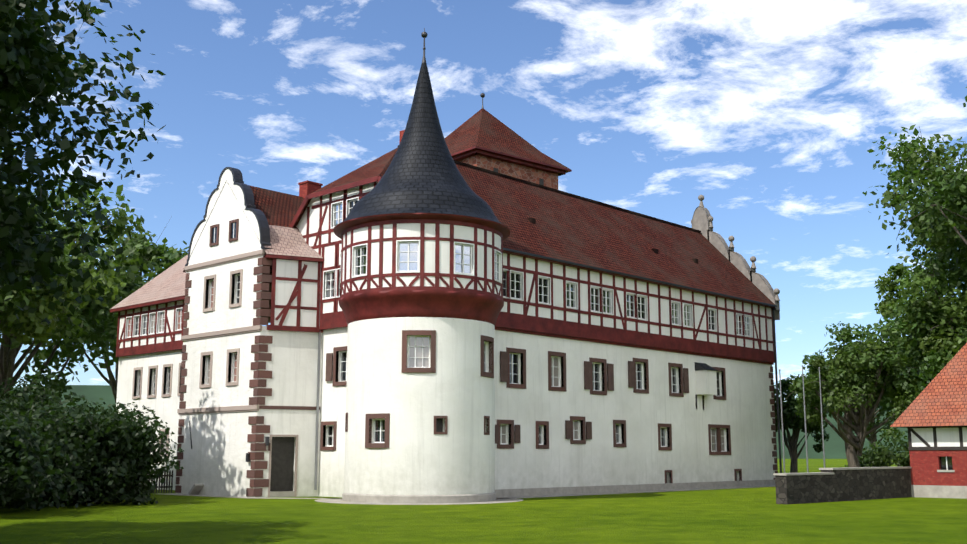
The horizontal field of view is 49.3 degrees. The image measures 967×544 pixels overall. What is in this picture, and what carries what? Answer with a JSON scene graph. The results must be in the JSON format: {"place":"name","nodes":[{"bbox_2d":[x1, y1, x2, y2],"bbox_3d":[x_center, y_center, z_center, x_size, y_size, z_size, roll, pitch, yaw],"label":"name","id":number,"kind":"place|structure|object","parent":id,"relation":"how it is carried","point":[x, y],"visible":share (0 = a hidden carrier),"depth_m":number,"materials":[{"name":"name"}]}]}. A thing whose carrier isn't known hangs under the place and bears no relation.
{"place":"outdoors","nodes":[
{"label":"outdoors","id":0,"kind":"place"},
{"bbox_2d":[110,254,271,489],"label":"building wing","id":1,"kind":"structure","parent":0,"point":[149,343],"depth_m":61.35,"materials":[{"name":"white paint"}]},
{"bbox_2d":[175,167,323,496],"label":"gabled building wing","id":2,"kind":"structure","parent":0,"point":[248,411],"depth_m":50.66,"materials":[{"name":"white paint"}]},
{"bbox_2d":[333,28,510,502],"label":"round tower","id":3,"kind":"structure","parent":0,"point":[421,303],"depth_m":43.95,"materials":[{"name":"white paint"}]},
{"bbox_2d":[9,385,909,458],"bbox_3d":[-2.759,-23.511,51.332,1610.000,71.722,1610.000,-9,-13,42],"label":"distant hills","id":4,"kind":"structure","parent":0,"point":[834,446],"depth_m":460.91,"materials":[{"name":"green plant"}]},
{"bbox_2d":[0,459,966,543],"bbox_3d":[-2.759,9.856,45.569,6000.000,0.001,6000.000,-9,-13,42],"label":"lawn","id":5,"kind":"structure","parent":0,"point":[757,515],"depth_m":31.03,"materials":[{"name":"green plant"}]},
{"bbox_2d":[0,151,61,248],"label":"tree","id":6,"kind":"object","parent":5,"relation":"on","point":[41,218],"visible":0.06,"depth_m":24.16,"materials":[{"name":"green plant"}]},
{"bbox_2d":[0,399,81,510],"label":"bush","id":7,"kind":"object","parent":5,"relation":"on","point":[21,458],"visible":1,"depth_m":34.15,"materials":[{"name":"green plant"}]},
{"bbox_2d":[0,136,126,350],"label":"tree","id":8,"kind":"object","parent":5,"relation":"on","point":[35,328],"visible":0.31,"depth_m":46.16,"materials":[{"name":"green plant"}]},
{"bbox_2d":[0,376,155,503],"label":"bush","id":9,"kind":"object","parent":5,"relation":"on","point":[3,397],"depth_m":44.77,"materials":[{"name":"green plant"}]},
{"bbox_2d":[0,179,161,400],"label":"tree","id":10,"kind":"object","parent":5,"relation":"on","point":[89,313],"visible":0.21,"depth_m":69.27,"materials":[{"name":"green plant"}]},
{"bbox_2d":[0,0,165,328],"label":"tree","id":11,"kind":"object","parent":5,"relation":"on","point":[32,54],"visible":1,"depth_m":15.17,"materials":[{"name":"green plant"}]},
{"bbox_2d":[0,392,165,508],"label":"bush","id":12,"kind":"object","parent":5,"relation":"on","point":[109,473],"visible":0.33,"depth_m":39.82,"materials":[{"name":"green plant"}]},
{"bbox_2d":[0,368,183,506],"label":"bush","id":13,"kind":"object","parent":5,"relation":"on","point":[139,495],"visible":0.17,"depth_m":41.84,"materials":[{"name":"green plant"}]},
{"bbox_2d":[24,218,188,402],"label":"tree","id":14,"kind":"object","parent":5,"relation":"on","point":[153,254],"visible":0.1,"depth_m":85.00,"materials":[{"name":"green plant"}]},
{"bbox_2d":[144,470,172,492],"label":"fence pickets","id":15,"kind":"object","parent":5,"relation":"on","point":[166,486],"visible":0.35,"depth_m":52.50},
{"bbox_2d":[165,485,775,504],"bbox_3d":[5.405,11.209,53.432,16.835,0.001,40.739,-21,-23,64],"label":"gravel strip","id":16,"kind":"object","parent":5,"relation":"on","point":[497,500],"visible":0.77,"depth_m":48.05,"materials":[{"name":"grey gravel"}]},
{"bbox_2d":[289,130,781,496],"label":"castle block","id":17,"kind":"structure","parent":5,"relation":"on","point":[635,351],"depth_m":56.54,"materials":[{"name":"white paint"}]},
{"bbox_2d":[691,195,779,319],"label":"stepped gable","id":18,"kind":"structure","parent":17,"relation":"attached to","point":[702,220],"depth_m":72.28,"materials":[{"name":"white paint"}]},
{"bbox_2d":[773,365,829,472],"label":"tree","id":19,"kind":"object","parent":5,"relation":"on","point":[793,421],"visible":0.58,"depth_m":73.11,"materials":[{"name":"green plant"}]},
{"bbox_2d":[779,365,825,472],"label":"flagpoles","id":20,"kind":"object","parent":5,"relation":"on","point":[805,423],"visible":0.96,"depth_m":55.23,"materials":[{"name":"metal"}]},
{"bbox_2d":[773,467,911,503],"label":"stone wall","id":21,"kind":"structure","parent":5,"relation":"on","point":[844,484],"depth_m":44.57,"materials":[{"name":"stone"}]},
{"bbox_2d":[774,324,917,448],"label":"tree","id":22,"kind":"object","parent":5,"relation":"on","point":[873,436],"visible":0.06,"depth_m":128.00,"materials":[{"name":"green plant"}]},
{"bbox_2d":[784,318,927,466],"bbox_3d":[21.956,7.732,61.180,7.973,9.883,8.164,-9,-13,42],"label":"tree","id":23,"kind":"object","parent":5,"relation":"on","point":[851,379],"visible":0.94,"depth_m":60.41,"materials":[{"name":"green plant"}]},
{"bbox_2d":[841,426,909,467],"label":"bush","id":24,"kind":"object","parent":5,"relation":"on","point":[881,456],"visible":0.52,"depth_m":74.70,"materials":[{"name":"green plant"}]},
{"bbox_2d":[862,314,935,412],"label":"tree","id":25,"kind":"object","parent":5,"relation":"on","point":[888,405],"visible":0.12,"depth_m":102.61,"materials":[{"name":"green plant"}]},
{"bbox_2d":[862,87,966,303],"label":"tree","id":26,"kind":"object","parent":5,"relation":"on","point":[941,196],"visible":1,"depth_m":59.78,"materials":[{"name":"green plant"}]},
{"bbox_2d":[874,228,966,408],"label":"tree","id":27,"kind":"object","parent":5,"relation":"on","point":[936,338],"visible":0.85,"depth_m":61.07,"materials":[{"name":"green plant"}]},
{"bbox_2d":[914,285,965,385],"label":"tree","id":28,"kind":"object","parent":5,"relation":"on","point":[927,376],"depth_m":85.24,"materials":[{"name":"green plant"}]},
{"bbox_2d":[0,0,966,401],"label":"sky","id":29,"kind":"structure","parent":0,"point":[770,112],"materials":[{"name":"blue"}]},
{"bbox_2d":[444,93,571,189],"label":"roof tower","id":30,"kind":"structure","parent":0,"point":[482,137],"depth_m":69.97,"materials":[{"name":"red tile"}]},
{"bbox_2d":[890,343,966,498],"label":"small house","id":31,"kind":"structure","parent":0,"point":[932,417],"depth_m":48.26,"materials":[{"name":"brick"}]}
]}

